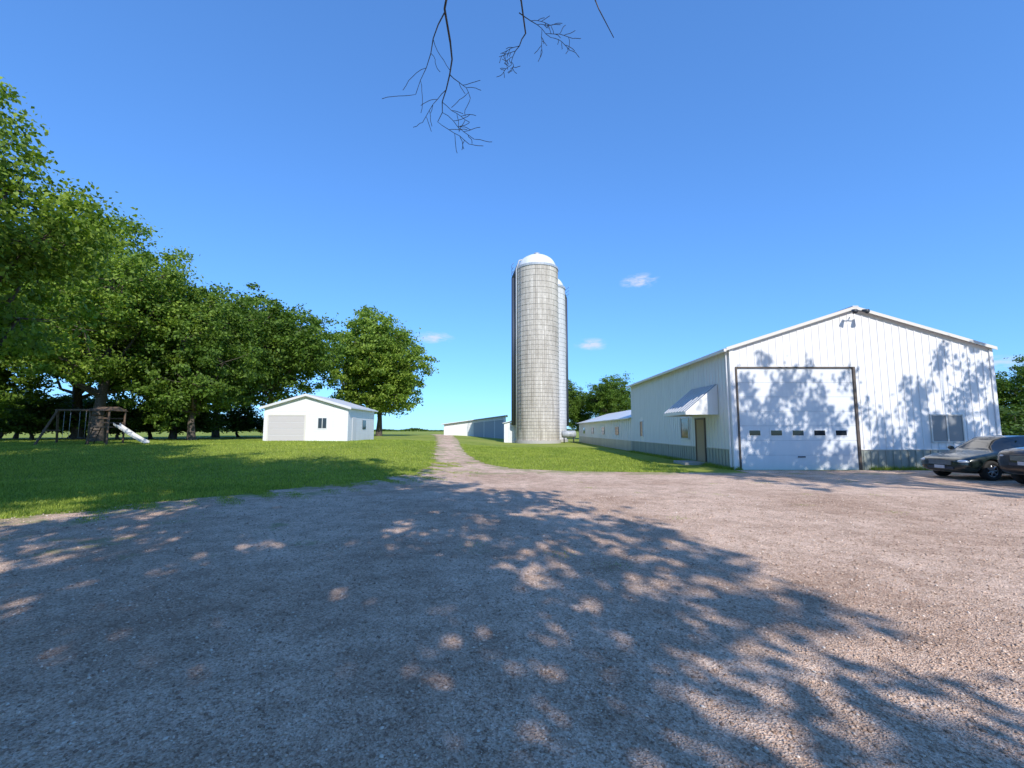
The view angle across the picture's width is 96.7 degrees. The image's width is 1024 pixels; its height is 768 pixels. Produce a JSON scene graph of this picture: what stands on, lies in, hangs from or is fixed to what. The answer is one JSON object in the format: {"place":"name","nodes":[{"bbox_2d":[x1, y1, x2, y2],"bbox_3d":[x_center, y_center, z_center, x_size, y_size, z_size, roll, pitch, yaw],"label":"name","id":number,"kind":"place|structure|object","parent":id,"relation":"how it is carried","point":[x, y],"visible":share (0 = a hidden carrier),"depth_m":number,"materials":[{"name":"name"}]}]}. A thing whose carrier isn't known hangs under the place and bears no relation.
{"place":"outdoors","nodes":[
{"label":"outdoors","id":0,"kind":"place"},
{"bbox_2d":[0,430,747,519],"bbox_3d":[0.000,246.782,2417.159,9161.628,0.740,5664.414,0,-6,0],"label":"ground","id":1,"kind":"structure","parent":0,"point":[422,436],"depth_m":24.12,"materials":[{"name":"green plant"}]},
{"bbox_2d":[0,392,34,438],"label":"shrub","id":2,"kind":"object","parent":1,"relation":"on","point":[1,434],"visible":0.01,"depth_m":41.83,"materials":[{"name":"green plant"}]},
{"bbox_2d":[9,392,53,438],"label":"shrub","id":3,"kind":"object","parent":1,"relation":"on","point":[15,435],"depth_m":49.49,"materials":[{"name":"green plant"}]},
{"bbox_2d":[0,314,64,422],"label":"maple tree","id":4,"kind":"object","parent":1,"relation":"on","point":[9,380],"visible":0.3,"depth_m":35.55,"materials":[{"name":"green plant"}]},
{"bbox_2d":[0,266,65,354],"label":"maple tree","id":5,"kind":"object","parent":1,"relation":"on","point":[39,311],"visible":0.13,"depth_m":23.57,"materials":[{"name":"green plant"}]},
{"bbox_2d":[0,396,84,439],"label":"shrub","id":6,"kind":"object","parent":1,"relation":"on","point":[32,419],"visible":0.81,"depth_m":39.50,"materials":[{"name":"green plant"}]},
{"bbox_2d":[39,393,88,437],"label":"shrub","id":7,"kind":"object","parent":1,"relation":"on","point":[66,396],"visible":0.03,"depth_m":49.08,"materials":[{"name":"green plant"}]},
{"bbox_2d":[0,76,146,364],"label":"maple tree","id":8,"kind":"object","parent":1,"relation":"on","point":[50,246],"visible":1,"depth_m":16.41,"materials":[{"name":"green plant"}]},
{"bbox_2d":[34,409,126,444],"bbox_3d":[-30.277,3.018,31.858,5.271,2.532,2.322,0,-6,0],"label":"timber frame","id":9,"kind":"object","parent":1,"relation":"on","point":[106,431],"visible":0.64,"depth_m":31.91,"materials":[{"name":"brown wood"}]},
{"bbox_2d":[62,411,86,437],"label":"swing chains","id":10,"kind":"object","parent":9,"relation":"hanging from","point":[69,424],"visible":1,"depth_m":31.88,"materials":[{"name":"grey metal"}]},
{"bbox_2d":[89,414,123,427],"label":"railing","id":11,"kind":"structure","parent":9,"relation":"attached to","point":[103,422],"depth_m":31.21,"materials":[{"name":"brown wood"}]},
{"bbox_2d":[88,407,127,411],"bbox_3d":[-28.350,1.758,31.986,1.500,0.300,1.600,0,-6,0],"label":"canopy","id":12,"kind":"object","parent":9,"relation":"attached to","point":[115,409],"visible":1,"depth_m":31.68,"materials":[{"name":"brown wood"}]},
{"bbox_2d":[11,224,160,439],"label":"maple tree","id":13,"kind":"object","parent":1,"relation":"on","point":[76,392],"visible":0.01,"depth_m":41.71,"materials":[{"name":"green plant"}]},
{"bbox_2d":[85,428,101,444],"bbox_3d":[-29.250,3.624,31.797,0.562,1.275,0.668,0,-6,0],"label":"ladder","id":14,"kind":"object","parent":1,"relation":"on","point":[94,437],"visible":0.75,"depth_m":31.90,"materials":[{"name":"brown wood"}]},
{"bbox_2d":[65,396,128,431],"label":"shrub","id":15,"kind":"object","parent":1,"relation":"on","point":[93,400],"visible":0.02,"depth_m":47.27,"materials":[{"name":"green plant"}]},
{"bbox_2d":[2,212,238,441],"bbox_3d":[-33.346,-4.574,37.048,17.060,18.841,16.775,-2,-6,21],"label":"maple tree","id":16,"kind":"object","parent":1,"relation":"on","point":[136,286],"visible":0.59,"depth_m":35.65,"materials":[{"name":"green plant"}]},
{"bbox_2d":[70,399,171,439],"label":"shrub","id":17,"kind":"object","parent":1,"relation":"on","point":[134,422],"visible":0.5,"depth_m":42.01,"materials":[{"name":"green plant"}]},
{"bbox_2d":[113,423,149,442],"bbox_3d":[-26.595,3.422,31.817,2.210,1.416,0.560,0,-6,0],"label":"slide","id":18,"kind":"object","parent":1,"relation":"on","point":[127,431],"visible":1,"depth_m":31.92,"materials":[{"name":"grey plastic"}]},
{"bbox_2d":[119,397,183,438],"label":"shrub","id":19,"kind":"object","parent":1,"relation":"on","point":[149,434],"visible":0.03,"depth_m":47.31,"materials":[{"name":"green plant"}]},
{"bbox_2d":[97,281,247,438],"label":"maple tree","id":20,"kind":"object","parent":1,"relation":"on","point":[171,435],"visible":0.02,"depth_m":44.80,"materials":[{"name":"green plant"}]},
{"bbox_2d":[106,283,275,440],"bbox_3d":[-27.995,-2.157,40.185,12.942,14.580,12.621,3,-6,-24],"label":"maple tree","id":21,"kind":"object","parent":1,"relation":"on","point":[209,385],"visible":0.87,"depth_m":38.33,"materials":[{"name":"green plant"}]},
{"bbox_2d":[156,403,230,434],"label":"shrub","id":22,"kind":"object","parent":1,"relation":"on","point":[206,422],"visible":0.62,"depth_m":45.99,"materials":[{"name":"green plant"}]},
{"bbox_2d":[211,405,263,436],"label":"shrub","id":23,"kind":"object","parent":1,"relation":"on","point":[247,421],"visible":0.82,"depth_m":58.61,"materials":[{"name":"green plant"}]},
{"bbox_2d":[207,281,267,437],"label":"oak tree","id":24,"kind":"object","parent":1,"relation":"on","point":[217,434],"depth_m":56.24,"materials":[{"name":"green plant"}]},
{"bbox_2d":[253,420,263,434],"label":"shrub","id":25,"kind":"object","parent":1,"relation":"on","point":[259,427],"visible":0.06,"depth_m":58.80,"materials":[{"name":"green plant"}]},
{"bbox_2d":[208,282,349,410],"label":"oak tree","id":26,"kind":"object","parent":1,"relation":"on","point":[290,343],"visible":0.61,"depth_m":49.76,"materials":[{"name":"green plant"}]},
{"bbox_2d":[259,394,377,440],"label":"white garage","id":27,"kind":"structure","parent":1,"relation":"on","point":[307,417],"depth_m":36.88,"materials":[{"name":"metal"}]},
{"bbox_2d":[268,416,304,440],"bbox_3d":[-18.250,3.608,36.797,2.900,2.050,0.017,0,-6,0],"label":"garage door","id":28,"kind":"structure","parent":27,"relation":"in","point":[274,421],"depth_m":36.80,"materials":[{"name":"grey metal"}]},
{"bbox_2d":[317,417,327,428],"bbox_3d":[-15.350,3.170,36.835,0.800,0.950,0.033,0,-6,0],"label":"window frame","id":29,"kind":"structure","parent":27,"relation":"in","point":[318,417],"depth_m":36.82,"materials":[{"name":"white"}]},
{"bbox_2d":[318,418,326,427],"bbox_3d":[-15.350,3.168,36.815,0.660,0.810,0.005,0,-6,0],"label":"window glass","id":30,"kind":"structure","parent":27,"relation":"in","point":[320,425],"depth_m":36.81,"materials":[{"name":"grey glass"}]},
{"bbox_2d":[352,417,356,440],"bbox_3d":[-13.272,3.792,38.263,0.023,2.000,0.900,0,-6,0],"label":"side door","id":31,"kind":"structure","parent":27,"relation":"in","point":[354,418],"depth_m":38.32,"materials":[{"name":"white metal"}]},
{"bbox_2d":[362,420,365,428],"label":"side window","id":32,"kind":"structure","parent":27,"relation":"in","point":[364,421],"depth_m":40.90,"materials":[{"name":"clear glass"}]},
{"bbox_2d":[314,305,439,435],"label":"ash tree","id":33,"kind":"object","parent":1,"relation":"on","point":[377,374],"visible":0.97,"depth_m":69.18,"materials":[{"name":"green plant"}]},
{"bbox_2d":[220,428,577,430],"bbox_3d":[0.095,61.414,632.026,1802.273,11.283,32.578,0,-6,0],"label":"distant tree line","id":34,"kind":"object","parent":1,"relation":"on","point":[414,429],"visible":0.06,"depth_m":620.95,"materials":[{"name":"green plant"}]},
{"bbox_2d":[0,450,938,569],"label":"weeds","id":35,"kind":"object","parent":1,"relation":"on","point":[153,503],"visible":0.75,"depth_m":13.20,"materials":[{"name":"green plant"}]},
{"bbox_2d":[441,415,507,438],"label":"pole shed","id":36,"kind":"structure","parent":1,"relation":"on","point":[490,427],"depth_m":81.59,"materials":[{"name":"white metal"}]},
{"bbox_2d":[504,422,515,442],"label":"walls","id":37,"kind":"structure","parent":1,"relation":"on","point":[507,425],"depth_m":57.70,"materials":[{"name":"white metal"}]},
{"bbox_2d":[508,427,514,442],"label":"door","id":38,"kind":"structure","parent":37,"relation":"attached to","point":[511,434],"depth_m":57.61,"materials":[{"name":"white metal"}]},
{"bbox_2d":[511,252,560,443],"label":"concrete silo","id":39,"kind":"object","parent":1,"relation":"on","point":[535,415],"visible":1,"depth_m":56.22,"materials":[{"name":"grey concrete"}]},
{"bbox_2d":[558,279,568,441],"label":"concrete silo","id":40,"kind":"object","parent":1,"relation":"on","point":[563,366],"visible":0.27,"depth_m":63.80,"materials":[{"name":"grey"}]},
{"bbox_2d":[561,431,575,442],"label":"fuel tank","id":41,"kind":"object","parent":1,"relation":"on","point":[568,434],"visible":0.92,"depth_m":57.28,"materials":[{"name":"grey metal"}]},
{"bbox_2d":[568,379,582,427],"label":"oak tree","id":42,"kind":"object","parent":1,"relation":"on","point":[573,396],"visible":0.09,"depth_m":80.86,"materials":[{"name":"green plant"}]},
{"bbox_2d":[569,386,596,430],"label":"maple tree","id":43,"kind":"object","parent":1,"relation":"on","point":[584,415],"visible":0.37,"depth_m":84.32,"materials":[{"name":"green plant"}]},
{"bbox_2d":[577,410,631,450],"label":"long low shed","id":44,"kind":"structure","parent":1,"relation":"on","point":[612,430],"depth_m":43.64,"materials":[{"name":"white metal"}]},
{"bbox_2d":[583,427,618,434],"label":"windows","id":45,"kind":"structure","parent":44,"relation":"in","point":[616,428],"depth_m":45.06,"materials":[{"name":"clear glass"}]},
{"bbox_2d":[581,371,635,417],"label":"oak tree","id":46,"kind":"object","parent":1,"relation":"on","point":[609,396],"visible":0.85,"depth_m":77.59,"materials":[{"name":"green plant"}]},
{"bbox_2d":[626,306,1001,469],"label":"metal barn","id":47,"kind":"structure","parent":1,"relation":"on","point":[854,388],"depth_m":18.80,"materials":[{"name":"white metal"}]},
{"bbox_2d":[681,419,687,437],"bbox_3d":[9.035,2.316,23.788,0.021,1.000,1.000,0,-6,0],"label":"side window glass","id":48,"kind":"structure","parent":47,"relation":"in","point":[684,422],"depth_m":23.81,"materials":[{"name":"grey"}]},
{"bbox_2d":[680,417,689,438],"bbox_3d":[9.025,2.316,23.788,0.050,1.120,1.120,0,-6,0],"label":"side window frame","id":49,"kind":"structure","parent":47,"relation":"in","point":[685,417],"depth_m":23.40,"materials":[{"name":"white"}]},
{"bbox_2d":[696,420,704,461],"bbox_3d":[9.035,2.738,21.760,0.030,2.050,0.950,0,-6,0],"label":"entry door","id":50,"kind":"structure","parent":47,"relation":"in","point":[699,423],"depth_m":21.78,"materials":[{"name":"beige metal"}]},
{"bbox_2d":[737,368,858,469],"bbox_3d":[11.675,1.417,18.647,4.750,4.142,0.050,0,-6,0],"label":"overhead door","id":51,"kind":"structure","parent":47,"relation":"in","point":[765,407],"depth_m":18.63,"materials":[{"name":"white metal"}]},
{"bbox_2d":[748,430,847,435],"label":"door window frames","id":52,"kind":"structure","parent":47,"relation":"in","point":[748,430],"depth_m":18.54,"materials":[{"name":"white metal"}]},
{"bbox_2d":[749,430,846,434],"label":"door windows","id":53,"kind":"structure","parent":47,"relation":"in","point":[752,432],"depth_m":18.54,"materials":[{"name":"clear glass"}]},
{"bbox_2d":[929,414,965,442],"bbox_3d":[17.775,1.812,18.582,1.350,1.150,0.060,0,-6,0],"label":"front window frame","id":54,"kind":"structure","parent":47,"relation":"in","point":[930,415],"depth_m":18.55,"materials":[{"name":"grey"}]},
{"bbox_2d":[932,415,963,440],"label":"front window panes","id":55,"kind":"structure","parent":47,"relation":"in","point":[955,426],"depth_m":18.58,"materials":[{"name":"grey"}]},
{"bbox_2d":[995,354,1023,408],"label":"maple tree","id":56,"kind":"object","parent":1,"relation":"on","point":[1010,391],"visible":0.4,"depth_m":31.22,"materials":[{"name":"green plant"}]},
{"bbox_2d":[998,402,1023,434],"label":"shrub","id":57,"kind":"object","parent":1,"relation":"on","point":[1011,423],"visible":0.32,"depth_m":26.79,"materials":[{"name":"green plant"}]},
{"bbox_3d":[0.440,-6.426,-2.772,11.143,15.721,13.477,2,-6,-17],"label":"shade tree","id":58,"kind":"object","parent":1,"relation":"on","visible":0},
{"bbox_2d":[382,0,613,151],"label":"bare branch","id":59,"kind":"object","parent":58,"relation":"attached to","point":[448,31],"visible":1,"depth_m":4.93,"materials":[{"name":"brown plant"}]},
{"bbox_2d":[0,434,1023,767],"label":"gravel driveway","id":60,"kind":"structure","parent":0,"point":[490,486],"depth_m":3.77,"materials":[{"name":"grey gravel"}]},
{"bbox_2d":[921,435,1023,480],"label":"parked car","id":61,"kind":"object","parent":60,"relation":"on","point":[977,455],"visible":0.81,"depth_m":14.76,"materials":[{"name":"black paint"}]},
{"bbox_2d":[997,447,1023,483],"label":"parked suv","id":62,"kind":"object","parent":60,"relation":"on","point":[1011,461],"visible":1,"depth_m":13.11,"materials":[{"name":"black paint"}]},
{"bbox_2d":[0,0,1023,429],"label":"sky","id":63,"kind":"structure","parent":0,"point":[704,177],"materials":[{"name":"blue"}]}
]}

